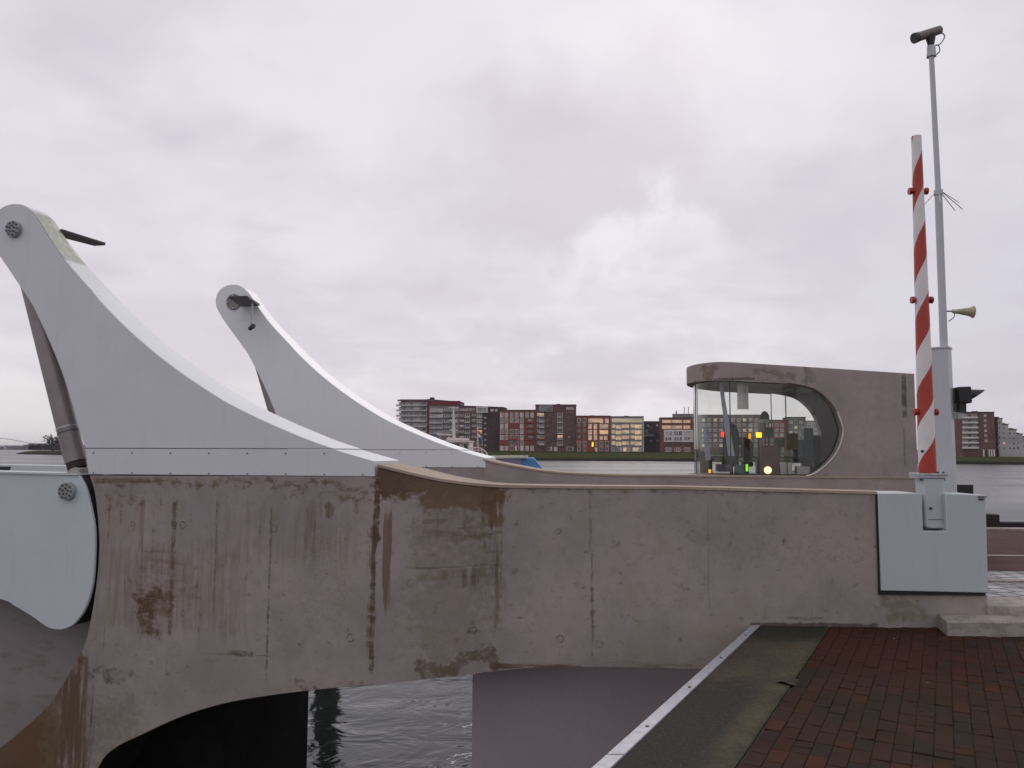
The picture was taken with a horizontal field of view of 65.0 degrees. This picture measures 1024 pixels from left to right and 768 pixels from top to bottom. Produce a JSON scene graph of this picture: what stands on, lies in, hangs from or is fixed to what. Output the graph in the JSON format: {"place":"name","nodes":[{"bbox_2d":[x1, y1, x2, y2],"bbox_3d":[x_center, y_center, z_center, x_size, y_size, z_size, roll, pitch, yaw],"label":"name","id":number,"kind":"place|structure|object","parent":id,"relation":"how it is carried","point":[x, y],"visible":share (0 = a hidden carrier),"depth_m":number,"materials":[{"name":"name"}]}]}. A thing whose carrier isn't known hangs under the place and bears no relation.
{"place":"outdoors","nodes":[
{"label":"outdoors","id":0,"kind":"place"},
{"bbox_2d":[0,438,29,449],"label":"arch bridge","id":1,"kind":"structure","parent":0,"point":[5,447],"depth_m":2193.28,"materials":[{"name":"paint"}]},
{"bbox_2d":[24,443,36,449],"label":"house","id":2,"kind":"structure","parent":0,"point":[26,447],"depth_m":896.98,"materials":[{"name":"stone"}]},
{"bbox_2d":[28,443,43,449],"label":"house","id":3,"kind":"structure","parent":0,"point":[29,447],"depth_m":896.98,"materials":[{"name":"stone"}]},
{"bbox_2d":[32,443,51,449],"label":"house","id":4,"kind":"structure","parent":0,"point":[39,446],"depth_m":896.99,"materials":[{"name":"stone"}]},
{"bbox_2d":[16,450,85,454],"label":"grass spit","id":5,"kind":"object","parent":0,"point":[47,452],"depth_m":604.82,"materials":[{"name":"green plant"}]},
{"bbox_2d":[42,434,58,450],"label":"bare tree","id":6,"kind":"object","parent":5,"relation":"on","point":[49,441],"visible":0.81,"depth_m":595.22,"materials":[{"name":"plant"}]},
{"bbox_2d":[53,438,60,450],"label":"bare tree","id":7,"kind":"object","parent":5,"relation":"on","point":[57,444],"visible":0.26,"depth_m":591.48,"materials":[{"name":"brown plant"}]},
{"bbox_2d":[45,445,59,449],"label":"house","id":8,"kind":"structure","parent":0,"point":[50,448],"depth_m":896.90,"materials":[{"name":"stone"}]},
{"bbox_2d":[0,445,917,454],"bbox_3d":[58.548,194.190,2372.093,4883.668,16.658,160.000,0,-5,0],"label":"shore","id":9,"kind":"structure","parent":0,"point":[13,447],"depth_m":2293.86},
{"bbox_2d":[0,450,1023,767],"bbox_3d":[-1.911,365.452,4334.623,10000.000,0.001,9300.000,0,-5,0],"label":"water","id":10,"kind":"structure","parent":0,"point":[414,724],"depth_m":14.04,"materials":[{"name":"grey liquid"}]},
{"bbox_2d":[437,406,541,468],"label":"ship","id":11,"kind":"object","parent":10,"relation":"on","point":[466,443],"visible":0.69,"depth_m":58.31,"materials":[{"name":"blue paint"}]},
{"bbox_2d":[0,463,986,767],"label":"concrete bridge wall","id":12,"kind":"structure","parent":10,"relation":"in","point":[234,621],"depth_m":7.51,"materials":[{"name":"grey concrete"}]},
{"bbox_2d":[0,464,103,629],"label":"bascule leaf","id":13,"kind":"object","parent":12,"relation":"attached to","point":[49,544],"visible":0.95,"depth_m":8.02,"materials":[{"name":"white paint"}]},
{"bbox_2d":[0,204,398,475],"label":"steel pylon","id":14,"kind":"object","parent":12,"relation":"on","point":[131,380],"visible":0.99,"depth_m":8.01,"materials":[{"name":"white metal"}]},
{"bbox_2d":[21,288,88,472],"bbox_3d":[-4.841,-0.252,8.420,1.019,2.632,0.216,-1,-5,12],"label":"hydraulic cylinder","id":15,"kind":"object","parent":14,"relation":"attached to","point":[68,431],"visible":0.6,"depth_m":8.28,"materials":[{"name":"metal"}]},
{"bbox_2d":[60,229,104,245],"bbox_3d":[-4.856,-1.626,8.945,0.225,0.034,0.615,-1,-5,18],"label":"pylon lamp","id":16,"kind":"object","parent":14,"relation":"attached to","point":[69,235],"visible":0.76,"depth_m":8.95,"materials":[{"name":"grey metal"}]},
{"bbox_2d":[875,491,987,595],"bbox_3d":[3.909,1.500,7.665,1.037,0.929,0.512,0,-5,1],"label":"barrier cabinet","id":17,"kind":"object","parent":12,"relation":"attached to","point":[915,556],"visible":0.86,"depth_m":7.42,"materials":[{"name":"white metal"}]},
{"bbox_2d":[907,135,947,527],"bbox_3d":[3.946,-0.540,7.730,0.290,3.801,0.220,0,-5,1],"label":"barrier pole","id":18,"kind":"object","parent":17,"relation":"on","point":[929,482],"visible":0.99,"depth_m":7.66,"materials":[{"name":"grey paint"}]},
{"bbox_2d":[472,667,701,767],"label":"bridge abutment","id":19,"kind":"object","parent":10,"relation":"in","point":[565,717],"visible":0.2,"depth_m":8.11,"materials":[{"name":"concrete"}]},
{"bbox_2d":[422,459,915,492],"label":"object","id":20,"kind":"structure","parent":10,"relation":"in","point":[494,470],"depth_m":10.91,"materials":[{"name":"grey concrete"}]},
{"bbox_2d":[255,368,275,413],"bbox_3d":[-3.883,0.121,12.842,1.019,2.632,0.216,-1,-5,12],"label":"hydraulic cylinder","id":21,"kind":"object","parent":20,"relation":"on","point":[269,406],"visible":0.03,"depth_m":12.74,"materials":[{"name":"metal"}]},
{"bbox_2d":[216,284,495,467],"bbox_3d":[-2.445,-0.147,12.369,4.394,2.829,0.721,-1,-5,12],"label":"steel pylon","id":22,"kind":"object","parent":20,"relation":"on","point":[303,388],"visible":0.79,"depth_m":12.14,"materials":[{"name":"white metal"}]},
{"bbox_2d":[229,296,259,329],"bbox_3d":[-4.024,-1.039,12.115,0.330,0.455,0.753,1,-5,-5],"label":"pylon lamp","id":23,"kind":"object","parent":22,"relation":"attached to","point":[241,301],"visible":1,"depth_m":12.08,"materials":[{"name":"grey metal"}]},
{"bbox_2d":[0,0,1023,449],"label":"sky","id":24,"kind":"structure","parent":0,"point":[509,204],"materials":[{"name":"white"}]},
{"bbox_2d":[699,452,708,472],"bbox_3d":[2.784,1.134,11.628,0.134,0.305,0.227,-1,-5,12],"label":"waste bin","id":25,"kind":"object","parent":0,"point":[704,465],"visible":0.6,"depth_m":11.53,"materials":[{"name":"grey metal"}]},
{"bbox_2d":[475,451,1023,464],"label":"bank","id":26,"kind":"structure","parent":0,"point":[619,456],"depth_m":382.92,"materials":[{"name":"green plant"}]},
{"bbox_2d":[396,397,434,433],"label":"apartment building","id":27,"kind":"structure","parent":26,"relation":"on","point":[413,413],"depth_m":461.73,"materials":[{"name":"concrete"}]},
{"bbox_2d":[427,399,464,439],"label":"apartment building","id":28,"kind":"structure","parent":26,"relation":"on","point":[439,414],"depth_m":459.90,"materials":[{"name":"stone"}]},
{"bbox_2d":[430,414,442,416],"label":"window","id":29,"kind":"structure","parent":28,"relation":"in","point":[431,415],"depth_m":460.60,"materials":[{"name":"grey glass"}]},
{"bbox_2d":[430,430,442,432],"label":"window","id":30,"kind":"structure","parent":28,"relation":"in","point":[431,431],"depth_m":459.70,"materials":[{"name":"grey glass"}]},
{"bbox_2d":[459,405,506,450],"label":"apartment building","id":31,"kind":"structure","parent":26,"relation":"on","point":[485,419],"depth_m":456.21,"materials":[{"name":"brown brick"}]},
{"bbox_2d":[460,409,474,410],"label":"window","id":32,"kind":"structure","parent":31,"relation":"in","point":[460,409],"depth_m":458.58,"materials":[{"name":"grey glass"}]},
{"bbox_2d":[477,407,485,411],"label":"window","id":33,"kind":"structure","parent":31,"relation":"in","point":[479,409],"depth_m":456.01,"materials":[{"name":"grey glass"}]},
{"bbox_2d":[499,410,534,450],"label":"apartment building","id":34,"kind":"structure","parent":26,"relation":"on","point":[516,430],"depth_m":451.39,"materials":[{"name":"red brick"}]},
{"bbox_2d":[535,404,576,451],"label":"apartment building","id":35,"kind":"structure","parent":26,"relation":"on","point":[555,427],"depth_m":449.44,"materials":[{"name":"brown brick"}]},
{"bbox_2d":[540,406,551,410],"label":"window","id":36,"kind":"structure","parent":35,"relation":"in","point":[542,408],"depth_m":449.93,"materials":[{"name":"grey glass"}]},
{"bbox_2d":[576,415,609,451],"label":"apartment building","id":37,"kind":"structure","parent":26,"relation":"on","point":[592,433],"depth_m":446.23,"materials":[{"name":"orange brick"}]},
{"bbox_2d":[588,418,599,422],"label":"window","id":38,"kind":"structure","parent":37,"relation":"in","point":[590,420],"depth_m":446.76,"materials":[{"name":"beige glass"}]},
{"bbox_2d":[599,424,607,427],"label":"window","id":39,"kind":"structure","parent":37,"relation":"in","point":[600,425],"depth_m":445.99,"materials":[{"name":"beige glass"}]},
{"bbox_2d":[599,430,607,433],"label":"window","id":40,"kind":"structure","parent":37,"relation":"in","point":[600,431],"depth_m":445.72,"materials":[{"name":"yellow glass"}]},
{"bbox_2d":[610,416,643,451],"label":"apartment building","id":41,"kind":"structure","parent":26,"relation":"on","point":[626,433],"depth_m":444.22,"materials":[{"name":"stone"}]},
{"bbox_2d":[612,418,641,421],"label":"window","id":42,"kind":"structure","parent":41,"relation":"in","point":[613,419],"depth_m":444.85,"materials":[{"name":"beige glass"}]},
{"bbox_2d":[635,424,641,428],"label":"window","id":43,"kind":"structure","parent":41,"relation":"in","point":[637,426],"depth_m":443.93,"materials":[{"name":"yellow glass"}]},
{"bbox_2d":[635,441,641,445],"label":"window","id":44,"kind":"structure","parent":41,"relation":"in","point":[637,443],"depth_m":443.06,"materials":[{"name":"beige glass"}]},
{"bbox_2d":[644,421,658,451],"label":"apartment building","id":45,"kind":"structure","parent":26,"relation":"on","point":[651,436],"depth_m":467.13,"materials":[{"name":"stone"}]},
{"bbox_2d":[659,407,693,452],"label":"apartment building","id":46,"kind":"structure","parent":26,"relation":"on","point":[676,432],"depth_m":439.07,"materials":[{"name":"red brick"}]},
{"bbox_2d":[662,425,671,428],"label":"window","id":47,"kind":"structure","parent":46,"relation":"in","point":[663,426],"depth_m":440.15,"materials":[{"name":"beige glass"}]},
{"bbox_2d":[665,431,672,434],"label":"window","id":48,"kind":"structure","parent":46,"relation":"in","point":[666,432],"depth_m":438.76,"materials":[{"name":"grey glass"}]},
{"bbox_2d":[672,420,681,422],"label":"window","id":49,"kind":"structure","parent":46,"relation":"in","point":[673,421],"depth_m":439.83,"materials":[{"name":"beige glass"}]},
{"bbox_2d":[672,425,681,428],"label":"window","id":50,"kind":"structure","parent":46,"relation":"in","point":[673,426],"depth_m":439.56,"materials":[{"name":"beige glass"}]},
{"bbox_2d":[698,415,761,452],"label":"apartment building","id":51,"kind":"structure","parent":26,"relation":"on","point":[713,425],"depth_m":431.88,"materials":[{"name":"grey concrete"}]},
{"bbox_2d":[762,420,785,453],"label":"apartment building","id":52,"kind":"structure","parent":26,"relation":"on","point":[779,426],"depth_m":431.19,"materials":[{"name":"red brick"}]},
{"bbox_2d":[782,417,805,453],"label":"apartment building","id":53,"kind":"structure","parent":26,"relation":"on","point":[796,424],"depth_m":431.63,"materials":[{"name":"stone"}]},
{"bbox_2d":[806,421,817,434],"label":"apartment building","id":54,"kind":"structure","parent":26,"relation":"on","point":[810,424],"depth_m":432.15,"materials":[{"name":"stone"}]},
{"bbox_2d":[954,411,995,456],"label":"apartment building","id":55,"kind":"structure","parent":26,"relation":"on","point":[974,433],"depth_m":371.33,"materials":[{"name":"brown brick"}]},
{"bbox_2d":[994,417,998,456],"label":"apartment building","id":56,"kind":"structure","parent":26,"relation":"on","point":[996,436],"depth_m":379.34,"materials":[{"name":"stone"}]},
{"bbox_2d":[996,418,1003,456],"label":"terraced flats","id":57,"kind":"structure","parent":26,"relation":"on","point":[1000,437],"depth_m":377.32,"materials":[{"name":"stone"}]},
{"bbox_2d":[1002,423,1009,456],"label":"terraced flats","id":58,"kind":"structure","parent":26,"relation":"on","point":[1006,440],"depth_m":377.10,"materials":[{"name":"stone"}]},
{"bbox_2d":[1008,428,1017,456],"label":"terraced flats","id":59,"kind":"structure","parent":26,"relation":"on","point":[1013,442],"depth_m":377.01,"materials":[{"name":"stone"}]},
{"bbox_2d":[1017,433,1023,456],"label":"terraced flats","id":60,"kind":"structure","parent":26,"relation":"on","point":[1020,444],"depth_m":376.96,"materials":[{"name":"stone"}]},
{"bbox_2d":[686,362,917,476],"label":"bridge keeper house","id":61,"kind":"structure","parent":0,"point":[865,422],"depth_m":10.86,"materials":[{"name":"concrete"}]},
{"bbox_2d":[703,428,710,459],"bbox_3d":[2.724,0.840,11.219,0.106,0.444,0.012,0,-5,1],"label":"banner","id":62,"kind":"object","parent":61,"relation":"hanging from","point":[707,452],"visible":1,"depth_m":11.21,"materials":[{"name":"blue fabric"}]},
{"bbox_2d":[715,464,729,471],"bbox_3d":[3.029,1.199,11.491,0.275,0.106,0.250,0,-5,2],"label":"storage box","id":63,"kind":"object","parent":61,"relation":"on","point":[722,467],"visible":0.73,"depth_m":11.37,"materials":[{"name":"grey plastic"}]},
{"bbox_2d":[722,456,736,463],"bbox_3d":[3.155,1.105,11.671,0.250,0.121,0.200,0,-5,1],"label":"equipment case","id":64,"kind":"object","parent":63,"relation":"on","point":[723,459],"visible":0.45,"depth_m":11.57,"materials":[{"name":"black plastic"}]},
{"bbox_2d":[720,431,724,455],"bbox_3d":[3.075,0.867,11.683,0.099,0.355,0.080,0,-5,2],"label":"red display","id":65,"kind":"object","parent":64,"relation":"on","point":[722,434],"visible":0.59,"depth_m":11.67},
{"bbox_2d":[719,382,734,455],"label":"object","id":66,"kind":"object","parent":61,"relation":"hanging from","point":[726,421],"visible":1,"depth_m":11.17,"materials":[{"name":"grey metal"}]},
{"bbox_2d":[724,423,738,473],"bbox_3d":[3.173,0.933,11.634,0.210,0.726,0.400,-1,-5,12],"label":"office chair","id":67,"kind":"object","parent":61,"relation":"on","point":[735,435],"visible":0.68,"depth_m":11.47,"materials":[{"name":"black fabric"}]},
{"bbox_2d":[734,465,745,473],"bbox_3d":[3.268,1.221,11.508,0.156,0.132,0.231,-1,-5,12],"label":"storage box","id":68,"kind":"object","parent":61,"relation":"on","point":[739,469],"visible":0.84,"depth_m":11.41,"materials":[{"name":"grey plastic"}]},
{"bbox_2d":[737,382,748,408],"bbox_3d":[3.194,0.151,11.123,0.156,0.399,0.012,0,-5,1],"label":"window blind","id":69,"kind":"object","parent":61,"relation":"hanging from","point":[742,396],"depth_m":11.12,"materials":[{"name":"fabric"}]},
{"bbox_2d":[745,464,748,473],"bbox_3d":[3.315,1.200,11.348,0.049,0.147,0.089,-1,-5,12],"label":"green lamp","id":70,"kind":"object","parent":61,"relation":"on","point":[746,468],"visible":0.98,"depth_m":11.32,"materials":[{"name":"green plastic"}]},
{"bbox_2d":[741,439,753,473],"bbox_3d":[3.378,1.039,11.550,0.156,0.502,0.390,-1,-5,12],"label":"office chair","id":71,"kind":"object","parent":61,"relation":"on","point":[747,450],"visible":0.86,"depth_m":11.38,"materials":[{"name":"black fabric"}]},
{"bbox_2d":[709,456,808,473],"bbox_3d":[3.623,1.196,11.928,1.584,0.254,0.450,0,-5,1],"label":"control desk","id":72,"kind":"object","parent":61,"relation":"on","point":[757,463],"visible":0.54,"depth_m":11.74,"materials":[{"name":"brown wood"}]},
{"bbox_2d":[739,437,745,455],"bbox_3d":[3.392,0.923,11.856,0.128,0.275,0.050,0,-5,1],"label":"monitor","id":73,"kind":"object","parent":72,"relation":"on","point":[741,439],"visible":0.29,"depth_m":11.84,"materials":[{"name":"black plastic"}]},
{"bbox_2d":[755,432,761,455],"bbox_3d":[3.629,0.882,11.818,0.110,0.354,0.080,0,-5,2],"label":"yellow lamp","id":74,"kind":"object","parent":72,"relation":"on","point":[758,435],"visible":1,"depth_m":11.80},
{"bbox_2d":[758,411,771,444],"bbox_3d":[3.743,0.733,11.888,0.200,0.664,0.200,0,-5,1],"label":"bell lamp","id":75,"kind":"object","parent":72,"relation":"on","point":[764,417],"visible":0.96,"depth_m":11.86,"materials":[{"name":"grey metal"}]},
{"bbox_2d":[763,428,773,444],"bbox_3d":[3.822,0.866,11.970,0.150,0.413,0.050,0,-5,1],"label":"monitor","id":76,"kind":"object","parent":72,"relation":"on","point":[769,432],"visible":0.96,"depth_m":11.96,"materials":[{"name":"black plastic"}]},
{"bbox_2d":[774,438,783,455],"bbox_3d":[3.952,0.932,11.891,0.150,0.268,0.050,0,-5,2],"label":"monitor","id":77,"kind":"object","parent":72,"relation":"on","point":[779,442],"visible":0.77,"depth_m":11.87,"materials":[{"name":"black plastic"}]},
{"bbox_2d":[760,445,779,474],"bbox_3d":[3.647,1.074,11.377,0.246,0.407,0.315,-1,-5,12],"label":"round lamp","id":78,"kind":"object","parent":61,"relation":"on","point":[769,460],"visible":1,"depth_m":11.26,"materials":[{"name":"brown"}]},
{"bbox_2d":[780,463,791,474],"bbox_3d":[3.884,1.206,11.443,0.168,0.156,0.335,-1,-5,12],"label":"white cupboard","id":79,"kind":"object","parent":61,"relation":"on","point":[783,468],"visible":0.76,"depth_m":11.29,"materials":[{"name":"wood"}]},
{"bbox_2d":[785,433,797,449],"bbox_3d":[4.140,0.853,11.888,0.187,0.246,0.040,0,-5,1],"label":"notice board","id":80,"kind":"object","parent":61,"relation":"attached to","point":[792,441],"visible":0.83,"depth_m":11.87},
{"bbox_2d":[791,440,803,462],"bbox_3d":[4.273,1.010,12.052,0.148,0.342,0.331,-1,-5,12],"label":"storage cabinet","id":81,"kind":"object","parent":61,"relation":"in","point":[799,452],"visible":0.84,"depth_m":11.90,"materials":[{"name":"grey metal"}]},
{"bbox_2d":[795,466,809,474],"bbox_3d":[4.123,1.227,11.410,0.180,0.112,0.286,-1,-5,12],"label":"white cupboard","id":82,"kind":"object","parent":61,"relation":"on","point":[802,470],"visible":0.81,"depth_m":11.29,"materials":[{"name":"wood"}]},
{"bbox_2d":[801,428,813,462],"bbox_3d":[4.450,0.928,12.104,0.140,0.516,0.330,-1,-5,12],"label":"tall cabinet","id":83,"kind":"object","parent":61,"relation":"in","point":[807,437],"visible":0.76,"depth_m":11.96,"materials":[{"name":"grey metal"}]},
{"bbox_2d":[802,388,812,391],"bbox_3d":[4.333,0.068,11.783,0.159,0.089,0.012,0,-5,1],"label":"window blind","id":84,"kind":"object","parent":61,"relation":"attached to","point":[805,390],"depth_m":11.78,"materials":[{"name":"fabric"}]},
{"bbox_2d":[812,435,820,467],"bbox_3d":[4.584,1.015,12.119,0.100,0.482,0.271,-1,-5,12],"label":"tall cabinet","id":85,"kind":"object","parent":61,"relation":"in","point":[817,456],"visible":0.76,"depth_m":11.99,"materials":[{"name":"grey metal"}]},
{"bbox_2d":[736,628,1023,767],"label":"pavement bedding","id":86,"kind":"object","parent":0,"point":[750,748],"depth_m":5.01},
{"bbox_2d":[938,614,1023,636],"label":"concrete step","id":87,"kind":"object","parent":86,"relation":"on","point":[982,625],"visible":0.67,"depth_m":7.06,"materials":[{"name":"grey concrete"}]},
{"bbox_2d":[986,597,1023,614],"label":"concrete step","id":88,"kind":"object","parent":87,"relation":"on","point":[1004,605],"visible":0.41,"depth_m":7.38,"materials":[{"name":"grey concrete"}]},
{"bbox_2d":[739,626,1023,767],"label":"pavement","id":89,"kind":"structure","parent":0,"point":[804,728],"depth_m":5.10,"materials":[{"name":"brick"}]},
{"bbox_2d":[957,484,973,493],"bbox_3d":[6.494,1.945,11.691,0.286,0.971,0.350,0,-5,2],"label":"control box","id":90,"kind":"object","parent":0,"point":[965,488],"visible":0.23,"depth_m":11.55,"materials":[{"name":"black plastic"}]},
{"bbox_2d":[986,530,1023,570],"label":"road","id":91,"kind":"structure","parent":0,"point":[1005,542],"depth_m":11.92,"materials":[{"name":"red brick"}]},
{"bbox_2d":[987,555,1023,555],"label":"road marking","id":92,"kind":"object","parent":91,"relation":"on","point":[1005,555],"depth_m":11.19,"materials":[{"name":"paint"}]},
{"bbox_2d":[986,582,1023,596],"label":"grey paving","id":93,"kind":"structure","parent":0,"point":[1005,589],"depth_m":8.40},
{"bbox_2d":[925,56,962,491],"bbox_3d":[4.583,-0.729,8.456,0.465,5.745,0.345,0,-5,2],"label":"camera mast","id":94,"kind":"object","parent":93,"relation":"on","point":[943,404],"visible":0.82,"depth_m":8.41,"materials":[{"name":"grey metal"}]},
{"bbox_2d":[910,26,944,58],"bbox_3d":[4.539,-3.739,8.756,0.394,0.363,0.112,1,-5,-9],"label":"security camera","id":95,"kind":"object","parent":94,"relation":"attached to","point":[929,35],"visible":1,"depth_m":8.72,"materials":[{"name":"grey metal"}]},
{"bbox_2d":[947,306,975,320],"bbox_3d":[4.735,-0.743,8.480,0.272,0.168,0.132,0,-5,2],"label":"horn speaker","id":96,"kind":"object","parent":94,"relation":"attached to","point":[970,311],"visible":1,"depth_m":8.46},
{"bbox_2d":[953,386,984,418],"bbox_3d":[4.796,0.197,8.420,0.309,0.330,0.180,0,-5,1],"label":"signal light","id":97,"kind":"object","parent":94,"relation":"attached to","point":[963,397],"visible":0.93,"depth_m":8.35,"materials":[{"name":"black plastic"}]},
{"bbox_2d":[988,571,1023,578],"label":"paving strip","id":98,"kind":"object","parent":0,"point":[1005,574],"depth_m":9.41,"materials":[{"name":"grey stone"}]},
{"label":"quay ground","id":99,"kind":"structure","parent":0,"visible":0},
{"bbox_2d":[592,625,759,767],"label":"edge strip","id":100,"kind":"object","parent":99,"relation":"on","point":[614,756],"visible":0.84,"depth_m":4.97,"materials":[{"name":"grey metal"}]},
{"bbox_2d":[613,626,829,767],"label":"concrete margin","id":101,"kind":"object","parent":99,"relation":"on","point":[720,714],"visible":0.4,"depth_m":5.06,"materials":[{"name":"grey concrete"}]},
{"bbox_2d":[780,678,798,685],"bbox_3d":[1.918,2.069,5.570,0.161,0.026,0.110,0,-5,0],"label":"fallen leaf","id":102,"kind":"object","parent":101,"relation":"on","point":[793,681],"visible":1,"depth_m":5.57,"materials":[{"name":"plant"}]},
{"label":"road base","id":103,"kind":"structure","parent":0,"visible":0},
{"bbox_2d":[986,527,1023,530],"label":"quay kerb","id":104,"kind":"structure","parent":103,"relation":"on","point":[1005,528],"depth_m":14.95,"materials":[{"name":"concrete"}]},
{"bbox_2d":[1000,521,1023,526],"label":"fender beam","id":105,"kind":"structure","parent":104,"relation":"attached to","point":[1011,523],"depth_m":15.23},
{"bbox_2d":[986,513,999,526],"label":"mooring block","id":106,"kind":"structure","parent":105,"relation":"attached to","point":[992,520],"depth_m":15.25,"materials":[{"name":"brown wood"}]},
{"bbox_2d":[988,579,1023,581],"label":"kerb line","id":107,"kind":"object","parent":103,"relation":"on","point":[1005,580],"depth_m":8.89,"materials":[{"name":"concrete"}]}
]}

